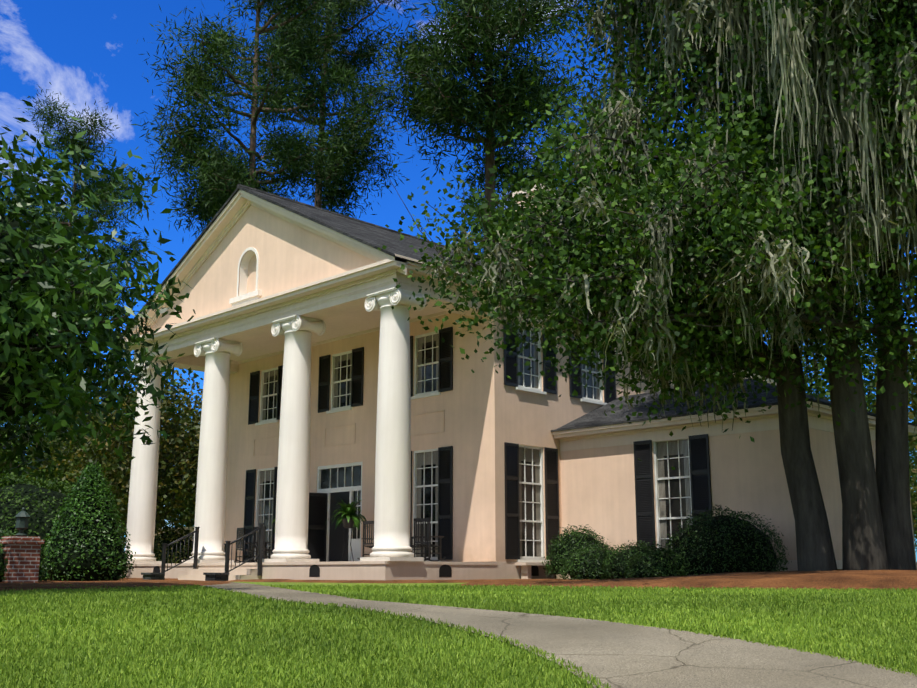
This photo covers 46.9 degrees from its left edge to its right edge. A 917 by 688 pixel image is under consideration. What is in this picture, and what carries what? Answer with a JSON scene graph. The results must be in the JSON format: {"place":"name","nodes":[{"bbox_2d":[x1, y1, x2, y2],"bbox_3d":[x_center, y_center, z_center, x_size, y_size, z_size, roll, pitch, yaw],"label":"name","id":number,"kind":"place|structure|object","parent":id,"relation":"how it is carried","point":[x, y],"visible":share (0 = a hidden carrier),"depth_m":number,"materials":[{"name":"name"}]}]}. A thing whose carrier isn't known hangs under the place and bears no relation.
{"place":"outdoors","nodes":[
{"label":"outdoors","id":0,"kind":"place"},
{"bbox_2d":[0,214,61,420],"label":"tree","id":1,"kind":"object","parent":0,"point":[10,381],"visible":0.17,"depth_m":14.43,"materials":[{"name":"green plant"}]},
{"bbox_2d":[0,582,916,687],"bbox_3d":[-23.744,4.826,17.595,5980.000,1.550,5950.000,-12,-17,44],"label":"lawn","id":2,"kind":"structure","parent":0,"point":[299,583],"depth_m":8.08,"materials":[{"name":"green plant"}]},
{"bbox_2d":[0,507,43,581],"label":"brick gate pier","id":3,"kind":"structure","parent":2,"relation":"on","point":[22,552],"depth_m":20.55,"materials":[{"name":"red brick"}]},
{"bbox_2d":[0,528,50,581],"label":"shrub","id":4,"kind":"object","parent":2,"relation":"on","point":[4,532],"visible":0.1,"depth_m":21.12,"materials":[{"name":"green plant"}]},
{"bbox_2d":[0,383,90,492],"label":"broadleaf","id":5,"kind":"object","parent":2,"relation":"on","point":[44,471],"visible":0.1,"depth_m":47.16,"materials":[{"name":"green plant"}]},
{"bbox_2d":[0,366,111,492],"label":"broadleaf","id":6,"kind":"object","parent":2,"relation":"on","point":[43,451],"depth_m":57.90,"materials":[{"name":"green plant"}]},
{"bbox_2d":[0,471,128,579],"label":"shrub","id":7,"kind":"object","parent":2,"relation":"on","point":[39,504],"visible":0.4,"depth_m":30.65,"materials":[{"name":"green plant"}]},
{"bbox_2d":[2,82,154,443],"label":"pine","id":8,"kind":"object","parent":2,"relation":"on","point":[110,189],"visible":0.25,"depth_m":79.27,"materials":[{"name":"green plant"}]},
{"bbox_2d":[0,99,195,492],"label":"magnolia","id":9,"kind":"object","parent":2,"relation":"on","point":[75,385],"depth_m":14.35,"materials":[{"name":"green plant"}]},
{"bbox_2d":[26,352,203,543],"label":"broadleaf tree","id":10,"kind":"object","parent":2,"relation":"on","point":[173,445],"visible":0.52,"depth_m":42.23,"materials":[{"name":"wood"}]},
{"bbox_2d":[43,370,201,537],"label":"tree","id":11,"kind":"object","parent":2,"relation":"on","point":[181,513],"visible":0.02,"depth_m":50.59,"materials":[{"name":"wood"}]},
{"bbox_2d":[153,526,193,563],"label":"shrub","id":12,"kind":"object","parent":2,"relation":"on","point":[159,539],"visible":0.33,"depth_m":41.94,"materials":[{"name":"green plant"}]},
{"bbox_2d":[156,527,193,539],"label":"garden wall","id":13,"kind":"structure","parent":2,"relation":"on","point":[190,529],"depth_m":46.76,"materials":[{"name":"grey paint"}]},
{"bbox_2d":[157,486,194,528],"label":"tree","id":14,"kind":"object","parent":2,"relation":"on","point":[181,520],"visible":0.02,"depth_m":109.87,"materials":[{"name":"green plant"}]},
{"bbox_2d":[164,377,202,525],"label":"broadleaf","id":15,"kind":"object","parent":2,"relation":"on","point":[185,514],"depth_m":54.11,"materials":[{"name":"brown plant"}]},
{"bbox_2d":[131,0,377,241],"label":"pine tree","id":16,"kind":"object","parent":2,"relation":"on","point":[220,176],"visible":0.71,"depth_m":46.90,"materials":[{"name":"green plant"}]},
{"bbox_2d":[227,0,414,218],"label":"pine","id":17,"kind":"object","parent":2,"relation":"on","point":[358,125],"visible":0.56,"depth_m":55.19,"materials":[{"name":"green plant"}]},
{"bbox_2d":[0,569,916,591],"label":"pine straw beds","id":18,"kind":"object","parent":2,"relation":"on","point":[869,579],"visible":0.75,"depth_m":17.21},
{"bbox_2d":[39,461,135,580],"bbox_3d":[-8.300,4.212,23.794,2.128,3.171,2.157,-12,-17,44],"label":"cone topiary","id":19,"kind":"object","parent":18,"relation":"on","point":[87,541],"visible":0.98,"depth_m":23.29,"materials":[{"name":"green plant"}]},
{"bbox_2d":[542,524,608,577],"bbox_3d":[3.312,5.652,28.800,2.032,1.474,2.032,-12,-17,44],"label":"boxwood","id":20,"kind":"object","parent":18,"relation":"on","point":[574,539],"visible":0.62,"depth_m":28.47,"materials":[{"name":"green plant"}]},
{"bbox_2d":[558,541,618,579],"bbox_3d":[3.607,5.641,27.339,2.249,1.086,1.889,-12,-17,44],"label":"boxwood","id":21,"kind":"object","parent":18,"relation":"on","point":[584,563],"visible":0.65,"depth_m":26.91,"materials":[{"name":"green plant"}]},
{"bbox_2d":[599,538,686,578],"bbox_3d":[4.559,5.387,26.203,2.303,1.142,2.015,-12,-17,44],"label":"boxwood","id":22,"kind":"object","parent":18,"relation":"on","point":[616,566],"visible":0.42,"depth_m":25.90,"materials":[{"name":"green plant"}]},
{"bbox_2d":[622,547,687,577],"bbox_3d":[4.675,5.216,24.943,1.716,0.952,1.757,-12,-17,44],"label":"boxwood","id":23,"kind":"object","parent":18,"relation":"on","point":[659,564],"visible":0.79,"depth_m":24.48,"materials":[{"name":"green plant"}]},
{"bbox_2d":[661,504,791,575],"bbox_3d":[6.215,4.641,24.890,3.063,1.737,2.794,-12,-17,44],"label":"boxwood","id":24,"kind":"object","parent":18,"relation":"on","point":[723,542],"visible":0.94,"depth_m":24.07,"materials":[{"name":"green plant"}]},
{"bbox_2d":[360,0,605,250],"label":"pine","id":25,"kind":"object","parent":2,"relation":"on","point":[436,102],"visible":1,"depth_m":50.52,"materials":[{"name":"green plant"}]},
{"bbox_2d":[454,133,570,248],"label":"moss","id":26,"kind":"object","parent":2,"relation":"on","point":[481,231],"visible":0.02,"depth_m":93.09,"materials":[{"name":"green plant"}]},
{"bbox_2d":[120,184,916,580],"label":"house trim","id":27,"kind":"structure","parent":2,"relation":"on","point":[336,304],"depth_m":29.39,"materials":[{"name":"beige paint"}]},
{"bbox_2d":[161,523,263,580],"bbox_3d":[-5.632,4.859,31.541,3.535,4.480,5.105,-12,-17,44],"label":"stair railings","id":28,"kind":"object","parent":27,"relation":"on","point":[227,552],"visible":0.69,"depth_m":29.14,"materials":[{"name":"metal"}]},
{"bbox_2d":[234,527,257,562],"bbox_3d":[-6.970,6.641,34.839,0.970,1.155,0.605,9,-15,-36],"label":"rocking chair","id":29,"kind":"object","parent":27,"relation":"on","point":[240,532],"visible":0.65,"depth_m":34.73,"materials":[{"name":"black wood"}]},
{"bbox_2d":[247,526,274,561],"bbox_3d":[-6.227,6.469,34.044,0.605,1.155,0.970,-10,-16,38],"label":"rocking chair","id":30,"kind":"object","parent":27,"relation":"on","point":[264,556],"visible":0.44,"depth_m":33.92,"materials":[{"name":"black wood"}]},
{"bbox_2d":[125,247,425,563],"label":"columns","id":31,"kind":"structure","parent":27,"relation":"on","point":[392,509],"depth_m":29.77,"materials":[{"name":"white paint"}]},
{"bbox_2d":[326,497,368,560],"bbox_3d":[-3.304,5.495,31.579,1.217,2.053,1.321,6,-14,-27],"label":"potted plant","id":32,"kind":"object","parent":27,"relation":"on","point":[348,518],"visible":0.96,"depth_m":31.45,"materials":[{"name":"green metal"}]},
{"bbox_2d":[357,521,373,559],"bbox_3d":[-2.370,5.655,30.281,0.605,1.155,0.970,-8,-15,33],"label":"rocking chair","id":33,"kind":"object","parent":27,"relation":"on","point":[369,544],"visible":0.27,"depth_m":30.17,"materials":[{"name":"black wood"}]},
{"bbox_2d":[410,537,427,559],"bbox_3d":[-1.343,5.454,29.350,0.970,1.155,0.605,10,-16,-38],"label":"rocking chair","id":34,"kind":"object","parent":27,"relation":"on","point":[412,545],"visible":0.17,"depth_m":29.28,"materials":[{"name":"black"}]},
{"bbox_2d":[413,518,445,560],"bbox_3d":[-0.848,5.320,28.728,0.605,1.155,0.970,-9,-15,35],"label":"rocking chair","id":35,"kind":"object","parent":27,"relation":"on","point":[421,536],"visible":0.98,"depth_m":28.61,"materials":[{"name":"black wood"}]},
{"bbox_2d":[542,75,653,207],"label":"moss","id":36,"kind":"object","parent":2,"relation":"on","point":[608,94],"depth_m":76.18,"materials":[{"name":"green plant"}]},
{"bbox_2d":[767,313,916,533],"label":"broadleaf","id":37,"kind":"object","parent":2,"relation":"on","point":[870,388],"visible":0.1,"depth_m":60.91,"materials":[{"name":"green plant"}]},
{"bbox_2d":[872,309,916,500],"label":"broadleaf","id":38,"kind":"object","parent":2,"relation":"on","point":[910,437],"visible":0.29,"depth_m":43.90,"materials":[{"name":"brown plant"}]},
{"bbox_2d":[909,456,916,552],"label":"tree","id":39,"kind":"object","parent":2,"relation":"on","point":[914,505],"visible":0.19,"depth_m":109.35,"materials":[{"name":"green plant"}]},
{"bbox_2d":[909,422,916,548],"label":"tree","id":40,"kind":"object","parent":2,"relation":"on","point":[913,477],"visible":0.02,"depth_m":133.68,"materials":[{"name":"green plant"}]},
{"bbox_2d":[0,0,916,561],"label":"sky","id":41,"kind":"structure","parent":0,"point":[88,51],"materials":[{"name":"blue"}]},
{"bbox_2d":[147,193,915,562],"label":"stucco house walls","id":42,"kind":"structure","parent":0,"point":[481,415],"depth_m":30.17,"materials":[{"name":"beige paint"}]},
{"bbox_2d":[153,320,726,576],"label":"shutters","id":43,"kind":"object","parent":42,"relation":"attached to","point":[700,480],"visible":0.54,"depth_m":30.26,"materials":[{"name":"black wood"}]},
{"bbox_2d":[254,324,699,562],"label":"window frames","id":44,"kind":"structure","parent":42,"relation":"in","point":[356,547],"depth_m":31.41,"materials":[{"name":"white wood"}]},
{"bbox_2d":[257,328,700,559],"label":"window panes","id":45,"kind":"structure","parent":44,"relation":"in","point":[664,509],"depth_m":30.61,"materials":[{"name":"glass"}]},
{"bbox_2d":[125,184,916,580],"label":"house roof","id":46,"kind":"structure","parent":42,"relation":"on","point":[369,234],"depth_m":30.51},
{"bbox_2d":[204,581,916,687],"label":"walkway","id":47,"kind":"structure","parent":0,"point":[616,655],"depth_m":7.34,"materials":[{"name":"grey concrete"}]},
{"bbox_2d":[377,0,916,570],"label":"moss oak","id":48,"kind":"object","parent":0,"point":[757,132],"depth_m":18.47,"materials":[{"name":"green plant"}]},
{"bbox_2d":[426,0,916,438],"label":"spanish moss","id":49,"kind":"object","parent":48,"relation":"on","point":[868,137],"visible":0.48,"depth_m":17.85,"materials":[{"name":"green plant"}]}
]}

